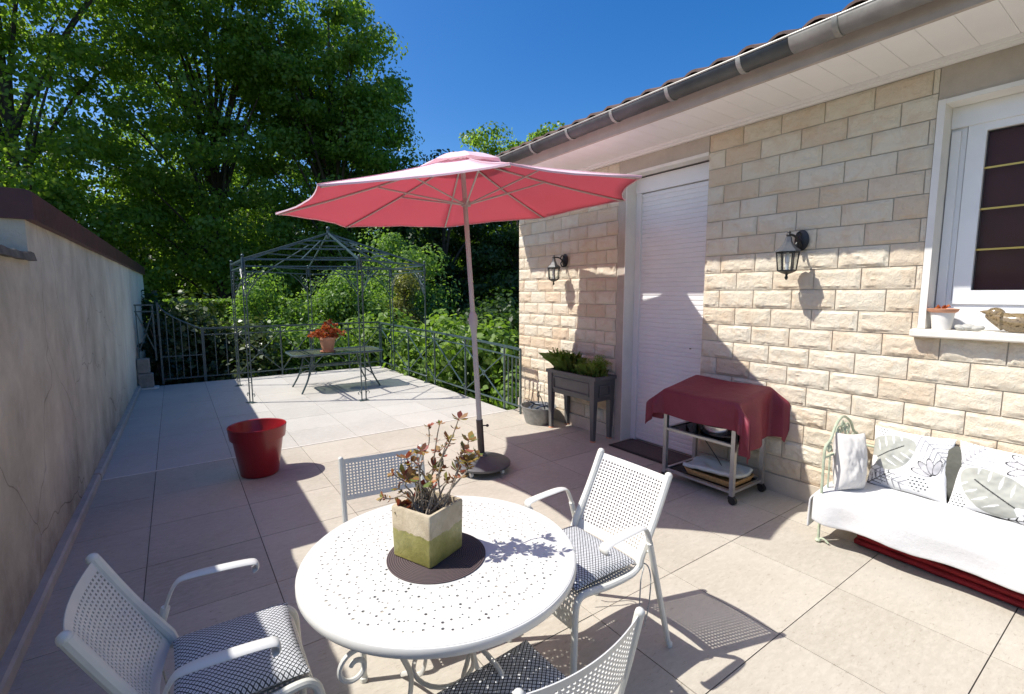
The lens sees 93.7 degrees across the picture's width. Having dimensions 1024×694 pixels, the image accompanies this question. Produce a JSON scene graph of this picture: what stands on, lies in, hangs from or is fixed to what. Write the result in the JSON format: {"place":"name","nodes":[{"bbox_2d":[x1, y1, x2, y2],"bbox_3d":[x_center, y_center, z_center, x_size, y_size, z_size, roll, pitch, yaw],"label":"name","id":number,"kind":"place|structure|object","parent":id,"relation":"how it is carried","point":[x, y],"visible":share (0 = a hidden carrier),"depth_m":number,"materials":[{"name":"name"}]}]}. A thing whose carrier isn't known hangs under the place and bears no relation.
{"place":"outdoors","nodes":[
{"label":"outdoors","id":0,"kind":"place"},
{"bbox_2d":[103,366,506,478],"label":"terrace floor","id":1,"kind":"structure","parent":0,"point":[326,406],"depth_m":6.56,"materials":[{"name":"grey tile"}]},
{"bbox_2d":[141,385,158,389],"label":"stone slab","id":2,"kind":"structure","parent":1,"relation":"on","point":[156,387],"depth_m":8.11,"materials":[{"name":"grey stone"}]},
{"bbox_2d":[138,372,154,387],"bbox_3d":[-6.221,0.565,8.158,0.210,0.240,0.180,-5,8,-35],"label":"concrete block","id":3,"kind":"object","parent":2,"relation":"on","point":[146,380],"depth_m":8.09,"materials":[{"name":"grey concrete"}]},
{"bbox_2d":[136,358,150,373],"bbox_3d":[-6.244,0.320,8.127,0.170,0.250,0.160,-4,8,-33],"label":"concrete block","id":4,"kind":"object","parent":3,"relation":"on","point":[143,365],"depth_m":8.07,"materials":[{"name":"grey concrete"}]},
{"bbox_2d":[230,226,429,403],"bbox_3d":[-3.164,-0.707,8.395,2.963,2.747,3.340,-5,8,-35],"label":"gazebo","id":5,"kind":"object","parent":1,"relation":"on","point":[328,234],"visible":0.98,"depth_m":8.12,"materials":[{"name":"grey metal"}]},
{"bbox_2d":[202,321,380,381],"bbox_3d":[-4.271,0.092,9.705,3.302,1.110,0.030,-5,8,-35],"label":"railing","id":6,"kind":"object","parent":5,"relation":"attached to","point":[280,332],"visible":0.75,"depth_m":9.50,"materials":[{"name":"black metal"}]},
{"bbox_2d":[156,303,205,383],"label":"garden gate","id":7,"kind":"structure","parent":6,"relation":"attached to","point":[160,346],"depth_m":8.51,"materials":[{"name":"black metal"}]},
{"bbox_2d":[285,346,382,393],"bbox_3d":[-3.043,0.372,8.292,1.504,0.637,0.804,-5,8,-35],"label":"garden table","id":8,"kind":"object","parent":1,"relation":"on","point":[310,353],"visible":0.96,"depth_m":8.19,"materials":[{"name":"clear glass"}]},
{"bbox_2d":[319,337,335,352],"bbox_3d":[-3.105,-0.041,8.080,0.274,0.252,0.274,-5,8,-35],"label":"terracotta pot","id":9,"kind":"object","parent":8,"relation":"on","point":[327,344],"visible":0.91,"depth_m":7.99,"materials":[{"name":"ceramic"}]},
{"bbox_2d":[307,319,346,338],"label":"rust plant","id":10,"kind":"object","parent":9,"relation":"in","point":[327,331],"visible":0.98,"depth_m":8.01,"materials":[{"name":"orange plant"}]},
{"bbox_2d":[0,0,853,233],"label":"sky","id":11,"kind":"structure","parent":0,"point":[523,65],"materials":[{"name":"blue"}]},
{"bbox_2d":[8,409,1023,693],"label":"terrace floor","id":12,"kind":"structure","parent":0,"point":[734,599],"depth_m":2.66,"materials":[{"name":"beige tile"}]},
{"bbox_2d":[55,553,325,693],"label":"garden armchair","id":13,"kind":"object","parent":12,"relation":"on","point":[83,644],"visible":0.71,"depth_m":1.39,"materials":[{"name":"white metal"}]},
{"bbox_2d":[162,602,309,693],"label":"seat cushion","id":14,"kind":"object","parent":13,"relation":"on","point":[257,672],"visible":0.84,"depth_m":1.49,"materials":[{"name":"fabric"}]},
{"bbox_2d":[226,418,286,478],"bbox_3d":[-2.261,0.908,4.282,0.472,0.441,0.472,-5,8,-35],"label":"plant pot","id":15,"kind":"object","parent":12,"relation":"on","point":[257,445],"visible":1,"depth_m":4.15,"materials":[{"name":"red plastic"}]},
{"bbox_2d":[338,444,457,682],"bbox_3d":[-0.546,0.950,2.267,0.454,0.812,0.532,-3,7,-28],"label":"garden chair","id":16,"kind":"object","parent":12,"relation":"on","point":[343,478],"visible":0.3,"depth_m":2.41,"materials":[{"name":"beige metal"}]},
{"bbox_2d":[295,496,576,693],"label":"round table","id":17,"kind":"object","parent":12,"relation":"on","point":[364,633],"visible":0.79,"depth_m":1.45,"materials":[{"name":"white metal"}]},
{"bbox_2d":[386,532,485,583],"bbox_3d":[-0.255,0.701,1.622,0.330,0.004,0.330,-5,8,-35],"label":"placemat","id":18,"kind":"object","parent":17,"relation":"on","point":[467,557],"visible":0.54,"depth_m":1.55,"materials":[{"name":"fabric"}]},
{"bbox_2d":[392,489,461,567],"bbox_3d":[-0.285,0.609,1.630,0.172,0.175,0.172,4,8,32],"label":"cube planter","id":19,"kind":"object","parent":18,"relation":"on","point":[432,539],"visible":0.76,"depth_m":1.57,"materials":[{"name":"green ceramic"}]},
{"bbox_2d":[376,411,482,514],"bbox_3d":[-0.273,0.392,1.594,0.355,0.364,0.164,-2,7,-14],"label":"succulent","id":20,"kind":"object","parent":19,"relation":"in","point":[410,476],"visible":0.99,"depth_m":1.60,"materials":[{"name":"green plant"}]},
{"bbox_2d":[275,151,641,477],"bbox_3d":[-0.399,-0.279,4.281,2.868,2.804,2.878,-5,8,-35],"label":"parasol","id":21,"kind":"object","parent":12,"relation":"on","point":[466,189],"visible":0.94,"depth_m":4.34,"materials":[{"name":"red fabric"}]},
{"bbox_2d":[521,400,556,425],"bbox_3d":[0.329,0.820,5.979,0.422,0.240,0.493,-5,8,-35],"label":"zinc tub","id":22,"kind":"object","parent":12,"relation":"on","point":[536,417],"visible":0.81,"depth_m":5.83,"materials":[{"name":"grey metal"}]},
{"bbox_2d":[528,391,547,409],"bbox_3d":[0.332,0.716,5.963,0.293,0.295,0.321,-5,8,-35],"label":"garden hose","id":23,"kind":"object","parent":22,"relation":"in","point":[539,404],"visible":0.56,"depth_m":6.04,"materials":[{"name":"grey rubber"}]},
{"bbox_2d":[513,607,644,693],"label":"garden chair","id":24,"kind":"object","parent":12,"relation":"on","point":[612,674],"visible":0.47,"depth_m":1.13,"materials":[{"name":"white metal"}]},
{"bbox_2d":[437,640,582,693],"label":"seat cushion","id":25,"kind":"object","parent":24,"relation":"on","point":[526,666],"visible":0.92,"depth_m":1.41,"materials":[{"name":"fabric"}]},
{"bbox_2d":[546,368,616,442],"bbox_3d":[0.774,0.635,5.504,0.330,0.712,0.820,-5,8,-35],"label":"raised planter","id":26,"kind":"object","parent":12,"relation":"on","point":[594,390],"visible":0.94,"depth_m":5.28,"materials":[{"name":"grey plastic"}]},
{"bbox_2d":[539,347,608,376],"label":"chives","id":27,"kind":"object","parent":26,"relation":"in","point":[560,360],"visible":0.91,"depth_m":5.52,"materials":[{"name":"green plant"}]},
{"bbox_2d":[570,354,610,376],"bbox_3d":[0.855,0.207,5.312,0.288,0.287,0.534,-5,8,-35],"label":"parsley","id":28,"kind":"object","parent":26,"relation":"in","point":[594,363],"visible":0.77,"depth_m":5.21,"materials":[{"name":"green plant"}]},
{"bbox_2d":[507,448,672,682],"bbox_3d":[0.346,0.959,2.168,0.610,0.819,0.537,-5,8,-35],"label":"garden armchair","id":29,"kind":"object","parent":12,"relation":"on","point":[568,618],"visible":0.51,"depth_m":2.17,"materials":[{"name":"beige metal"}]},
{"bbox_2d":[526,525,650,626],"bbox_3d":[0.307,1.033,2.149,0.423,0.314,0.495,-5,8,-35],"label":"seat cushion","id":30,"kind":"object","parent":29,"relation":"on","point":[593,563],"visible":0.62,"depth_m":2.03,"materials":[{"name":"fabric"}]},
{"bbox_2d":[609,438,691,464],"bbox_3d":[1.396,1.056,4.853,0.370,0.012,0.780,-5,8,-35],"label":"doormat","id":31,"kind":"object","parent":12,"relation":"on","point":[644,450],"visible":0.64,"depth_m":4.84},
{"bbox_2d":[661,414,765,504],"bbox_3d":[1.673,0.780,3.974,0.465,0.760,0.670,-5,8,-35],"label":"trolley","id":32,"kind":"object","parent":12,"relation":"on","point":[693,430],"visible":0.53,"depth_m":3.87,"materials":[{"name":"metal"}]},
{"bbox_2d":[645,375,789,463],"bbox_3d":[1.666,0.546,3.956,0.615,0.508,0.919,-5,8,-35],"label":"trolley cloth","id":33,"kind":"object","parent":32,"relation":"on","point":[752,416],"visible":1,"depth_m":3.76,"materials":[{"name":"red fabric"}]},
{"bbox_2d":[684,466,753,486],"bbox_3d":[1.702,1.041,3.962,0.340,0.045,0.460,-5,8,-35],"label":"wicker tray","id":34,"kind":"object","parent":32,"relation":"on","point":[718,479],"visible":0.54,"depth_m":3.87,"materials":[{"name":"brown wicker"}]},
{"bbox_2d":[683,455,752,478],"bbox_3d":[1.700,0.997,3.970,0.331,0.070,0.451,-5,8,-35],"label":"folded cloth","id":35,"kind":"object","parent":34,"relation":"on","point":[709,464],"visible":0.89,"depth_m":3.95,"materials":[{"name":"fabric"}]},
{"bbox_2d":[699,424,739,465],"bbox_3d":[1.726,0.815,3.955,0.400,0.423,0.424,-5,8,-35],"label":"electric griddle","id":36,"kind":"object","parent":32,"relation":"on","point":[716,431],"visible":0.25,"depth_m":3.79,"materials":[{"name":"silver metal"}]},
{"bbox_2d":[815,415,873,543],"bbox_3d":[2.744,0.932,2.429,0.562,0.800,1.956,-5,8,-35],"label":"garden bench","id":37,"kind":"object","parent":12,"relation":"on","point":[828,446],"visible":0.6,"depth_m":3.10,"materials":[{"name":"white metal"}]},
{"bbox_2d":[807,481,1023,593],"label":"blanket","id":38,"kind":"object","parent":37,"relation":"on","point":[988,547],"visible":0.91,"depth_m":2.67,"materials":[{"name":"grey fabric"}]},
{"bbox_2d":[832,432,867,489],"bbox_3d":[2.187,0.743,3.104,0.210,0.380,0.163,3,-2,-7],"label":"grey pillow","id":39,"kind":"object","parent":38,"relation":"on","point":[850,461],"visible":1,"depth_m":3.05,"materials":[{"name":"white fabric"}]},
{"bbox_2d":[866,425,956,502],"bbox_3d":[2.547,0.743,3.077,0.139,0.400,0.410,17,-6,-39],"label":"patterned pillow","id":40,"kind":"object","parent":38,"relation":"on","point":[915,464],"visible":0.99,"depth_m":3.03,"materials":[{"name":"fabric"}]},
{"bbox_2d":[948,441,1023,524],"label":"patterned pillow","id":41,"kind":"object","parent":38,"relation":"on","point":[989,481],"visible":0.99,"depth_m":2.73,"materials":[{"name":"fabric"}]},
{"bbox_3d":[2.736,1.043,2.454,0.495,0.037,1.860,-5,8,-35],"label":"seat mattress","id":42,"kind":"object","parent":37,"relation":"on","visible":0},
{"bbox_2d":[945,446,961,499],"bbox_3d":[2.701,0.773,2.929,0.114,0.360,0.380,8,1,-36],"label":"olive pillow","id":43,"kind":"object","parent":42,"relation":"on","point":[953,463],"visible":0.27,"depth_m":2.90,"materials":[{"name":"fabric"}]},
{"bbox_2d":[854,534,1023,608],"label":"folded sunlounger","id":44,"kind":"object","parent":12,"relation":"on","point":[978,584],"visible":0.27,"depth_m":2.67,"materials":[{"name":"red fabric"}]},
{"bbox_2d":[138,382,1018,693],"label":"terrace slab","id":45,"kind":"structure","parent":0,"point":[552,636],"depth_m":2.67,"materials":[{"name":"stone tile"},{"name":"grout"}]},
{"bbox_2d":[101,408,518,480],"bbox_3d":[-1.710,1.006,5.420,4.580,0.007,0.026,-5,8,-35],"label":"floor joint strip","id":46,"kind":"object","parent":45,"relation":"on","point":[287,448],"visible":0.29,"depth_m":5.04,"materials":[{"name":"grey concrete"}]},
{"bbox_2d":[380,322,521,413],"bbox_3d":[-1.389,0.232,8.486,0.036,1.095,5.262,-5,8,-35],"label":"railing","id":47,"kind":"object","parent":45,"relation":"on","point":[503,400],"visible":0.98,"depth_m":7.50,"materials":[{"name":"black metal"}]},
{"label":"garden ground","id":48,"kind":"structure","parent":0,"visible":0},
{"bbox_2d":[0,187,147,693],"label":"boundary wall","id":49,"kind":"structure","parent":48,"relation":"on","point":[70,296],"depth_m":3.02,"materials":[{"name":"grey paint"}]},
{"bbox_2d":[133,304,156,360],"bbox_3d":[-6.266,-0.242,8.209,0.270,0.973,0.026,-5,8,-35],"label":"railing","id":50,"kind":"object","parent":49,"relation":"attached to","point":[152,316],"visible":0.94,"depth_m":8.20,"materials":[{"name":"black metal"}]},
{"bbox_2d":[137,318,181,385],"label":"ivy","id":51,"kind":"object","parent":49,"relation":"attached to","point":[147,346],"visible":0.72,"depth_m":8.55,"materials":[{"name":"green plant"}]},
{"bbox_2d":[0,0,193,296],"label":"deciduous tree","id":52,"kind":"object","parent":48,"relation":"on","point":[52,188],"visible":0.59,"depth_m":19.21,"materials":[{"name":"green plant"}]},
{"bbox_2d":[0,115,239,298],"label":"deciduous tree","id":53,"kind":"object","parent":48,"relation":"on","point":[115,193],"visible":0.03,"depth_m":30.88,"materials":[{"name":"green plant"}]},
{"bbox_2d":[141,290,226,385],"bbox_3d":[-7.665,0.708,10.923,2.606,3.997,2.428,-5,8,-35],"label":"shrub","id":54,"kind":"object","parent":48,"relation":"on","point":[147,315],"visible":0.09,"depth_m":10.36,"materials":[{"name":"green plant"}]},
{"bbox_2d":[44,0,340,325],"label":"deciduous tree","id":55,"kind":"object","parent":48,"relation":"on","point":[203,157],"visible":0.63,"depth_m":22.18,"materials":[{"name":"green plant"}]},
{"bbox_2d":[146,284,278,385],"bbox_3d":[-6.293,0.713,10.412,2.132,4.096,2.768,5,8,39],"label":"shrub","id":56,"kind":"object","parent":48,"relation":"on","point":[191,314],"visible":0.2,"depth_m":9.82,"materials":[{"name":"green plant"}]},
{"bbox_2d":[149,297,294,326],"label":"clipped hedge","id":57,"kind":"object","parent":48,"relation":"on","point":[225,302],"visible":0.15,"depth_m":13.54,"materials":[{"name":"green plant"}]},
{"bbox_2d":[148,160,350,321],"bbox_3d":[-17.187,-6.730,36.874,17.150,15.045,13.901,-5,8,-35],"label":"deciduous tree","id":58,"kind":"object","parent":48,"relation":"on","point":[198,295],"visible":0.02,"depth_m":34.69,"materials":[{"name":"green plant"}]},
{"bbox_2d":[207,314,299,380],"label":"shrub","id":59,"kind":"object","parent":48,"relation":"on","point":[257,359],"visible":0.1,"depth_m":9.79,"materials":[{"name":"green plant"}]},
{"bbox_2d":[217,264,335,361],"bbox_3d":[-6.004,0.208,12.364,2.664,4.663,2.679,1,7,11],"label":"shrub","id":60,"kind":"object","parent":48,"relation":"on","point":[257,295],"visible":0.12,"depth_m":12.08,"materials":[{"name":"green plant"}]},
{"bbox_2d":[248,312,363,375],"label":"shrub","id":61,"kind":"object","parent":48,"relation":"on","point":[296,339],"visible":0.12,"depth_m":10.64,"materials":[{"name":"green plant"}]},
{"bbox_2d":[207,0,433,335],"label":"deciduous tree","id":62,"kind":"object","parent":48,"relation":"on","point":[352,112],"visible":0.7,"depth_m":23.56,"materials":[{"name":"green plant"}]},
{"bbox_2d":[147,218,513,297],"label":"distant wood","id":63,"kind":"object","parent":48,"relation":"on","point":[405,241],"depth_m":52.47,"materials":[{"name":"green plant"}]},
{"bbox_2d":[301,263,399,368],"bbox_3d":[-4.385,0.023,13.681,3.205,4.734,2.683,-5,8,-35],"label":"shrub","id":64,"kind":"object","parent":48,"relation":"on","point":[344,304],"visible":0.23,"depth_m":12.96,"materials":[{"name":"green plant"}]},
{"bbox_2d":[336,307,422,368],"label":"shrub","id":65,"kind":"object","parent":48,"relation":"on","point":[374,339],"visible":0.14,"depth_m":11.44,"materials":[{"name":"green plant"}]},
{"bbox_2d":[382,260,429,355],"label":"shrub","id":66,"kind":"object","parent":48,"relation":"on","point":[405,288],"visible":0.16,"depth_m":13.52,"materials":[{"name":"green plant"}]},
{"bbox_2d":[355,227,462,328],"bbox_3d":[-3.726,-1.049,16.348,3.748,6.268,3.771,1,7,12],"label":"shrub","id":67,"kind":"object","parent":48,"relation":"on","point":[395,245],"visible":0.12,"depth_m":15.99,"materials":[{"name":"green plant"}]},
{"bbox_2d":[382,309,477,389],"bbox_3d":[-1.669,0.940,10.693,2.574,3.573,2.571,-5,8,-35],"label":"shrub","id":68,"kind":"object","parent":48,"relation":"on","point":[439,326],"visible":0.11,"depth_m":10.12,"materials":[{"name":"green plant"}]},
{"bbox_2d":[370,149,518,319],"bbox_3d":[-4.092,-4.665,27.871,7.970,13.244,10.023,4,8,35],"label":"deciduous tree","id":69,"kind":"object","parent":48,"relation":"on","point":[449,245],"visible":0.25,"depth_m":27.51,"materials":[{"name":"green plant"}]},
{"bbox_2d":[413,314,519,404],"bbox_3d":[-0.752,1.100,9.511,2.584,3.516,2.797,-5,8,-35],"label":"shrub","id":70,"kind":"object","parent":48,"relation":"on","point":[487,359],"visible":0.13,"depth_m":8.86,"materials":[{"name":"green plant"}]},
{"bbox_2d":[446,220,519,314],"bbox_3d":[0.176,-4.250,29.226,9.018,12.934,9.264,-5,8,-35],"label":"deciduous tree","id":71,"kind":"object","parent":48,"relation":"on","point":[511,278],"visible":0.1,"depth_m":27.86,"materials":[{"name":"green plant"}]},
{"bbox_2d":[447,306,518,365],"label":"shrub","id":72,"kind":"object","parent":48,"relation":"on","point":[512,319],"visible":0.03,"depth_m":12.62,"materials":[{"name":"green plant"}]},
{"bbox_2d":[448,286,518,329],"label":"shrub","id":73,"kind":"object","parent":48,"relation":"on","point":[499,305],"visible":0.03,"depth_m":15.87,"materials":[{"name":"green plant"}]},
{"bbox_2d":[480,365,518,409],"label":"shrub","id":74,"kind":"object","parent":48,"relation":"on","point":[493,391],"visible":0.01,"depth_m":7.86,"materials":[{"name":"green plant"}]},
{"bbox_2d":[440,121,564,300],"bbox_3d":[0.398,-7.493,33.391,12.288,15.284,8.349,-1,6,-10],"label":"deciduous tree","id":75,"kind":"object","parent":48,"relation":"on","point":[475,140],"visible":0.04,"depth_m":31.05,"materials":[{"name":"green plant"}]},
{"bbox_2d":[495,0,1023,519],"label":"house","id":76,"kind":"structure","parent":48,"relation":"on","point":[873,150],"depth_m":3.46,"materials":[{"name":"stone"}]},
{"bbox_2d":[547,254,567,284],"bbox_3d":[0.529,-0.924,5.718,0.255,0.373,0.151,-5,8,-35],"label":"wall lantern","id":77,"kind":"object","parent":76,"relation":"attached to","point":[553,265],"depth_m":5.69,"materials":[{"name":"black metal"}]},
{"bbox_2d":[630,160,708,455],"bbox_3d":[1.605,-0.350,4.814,0.090,2.820,0.930,-5,8,-35],"label":"shutter door","id":78,"kind":"structure","parent":76,"relation":"in","point":[671,205],"depth_m":4.82,"materials":[{"name":"white plastic"}]},
{"bbox_2d":[775,230,808,279],"bbox_3d":[2.061,-0.683,3.550,0.255,0.373,0.151,-5,8,-35],"label":"wall lantern","id":79,"kind":"object","parent":76,"relation":"attached to","point":[788,247],"depth_m":3.53,"materials":[{"name":"black metal"}]},
{"bbox_2d":[927,304,959,329],"bbox_3d":[2.676,-0.187,2.982,0.156,0.155,0.156,-5,8,-35],"label":"sill pot","id":80,"kind":"object","parent":76,"relation":"on","point":[942,317],"visible":1,"depth_m":2.95,"materials":[{"name":"white ceramic"}]},
{"bbox_2d":[954,324,963,330],"bbox_3d":[2.709,-0.117,2.899,0.044,0.035,0.056,-5,26,-35],"label":"pebble","id":81,"kind":"object","parent":76,"relation":"on","point":[959,327],"visible":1,"depth_m":2.89,"materials":[{"name":"white stone"}]},
{"bbox_2d":[909,92,1023,342],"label":"window","id":82,"kind":"structure","parent":76,"relation":"in","point":[981,262],"depth_m":2.91,"materials":[{"name":"white plastic"}]},
{"bbox_2d":[962,324,974,330],"bbox_3d":[2.734,-0.117,2.872,0.052,0.042,0.076,-5,12,-35],"label":"pebble","id":83,"kind":"object","parent":76,"relation":"on","point":[967,327],"visible":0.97,"depth_m":2.86,"materials":[{"name":"white stone"}]},
{"bbox_2d":[970,325,984,330],"bbox_3d":[2.752,-0.111,2.839,0.044,0.035,0.073,-5,-2,-35],"label":"pebble","id":84,"kind":"object","parent":76,"relation":"on","point":[977,328],"visible":1,"depth_m":2.83,"materials":[{"name":"white stone"}]},
{"bbox_2d":[980,307,1023,332],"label":"ceramic bird","id":85,"kind":"object","parent":76,"relation":"on","point":[1000,318],"visible":1,"depth_m":2.73}
]}

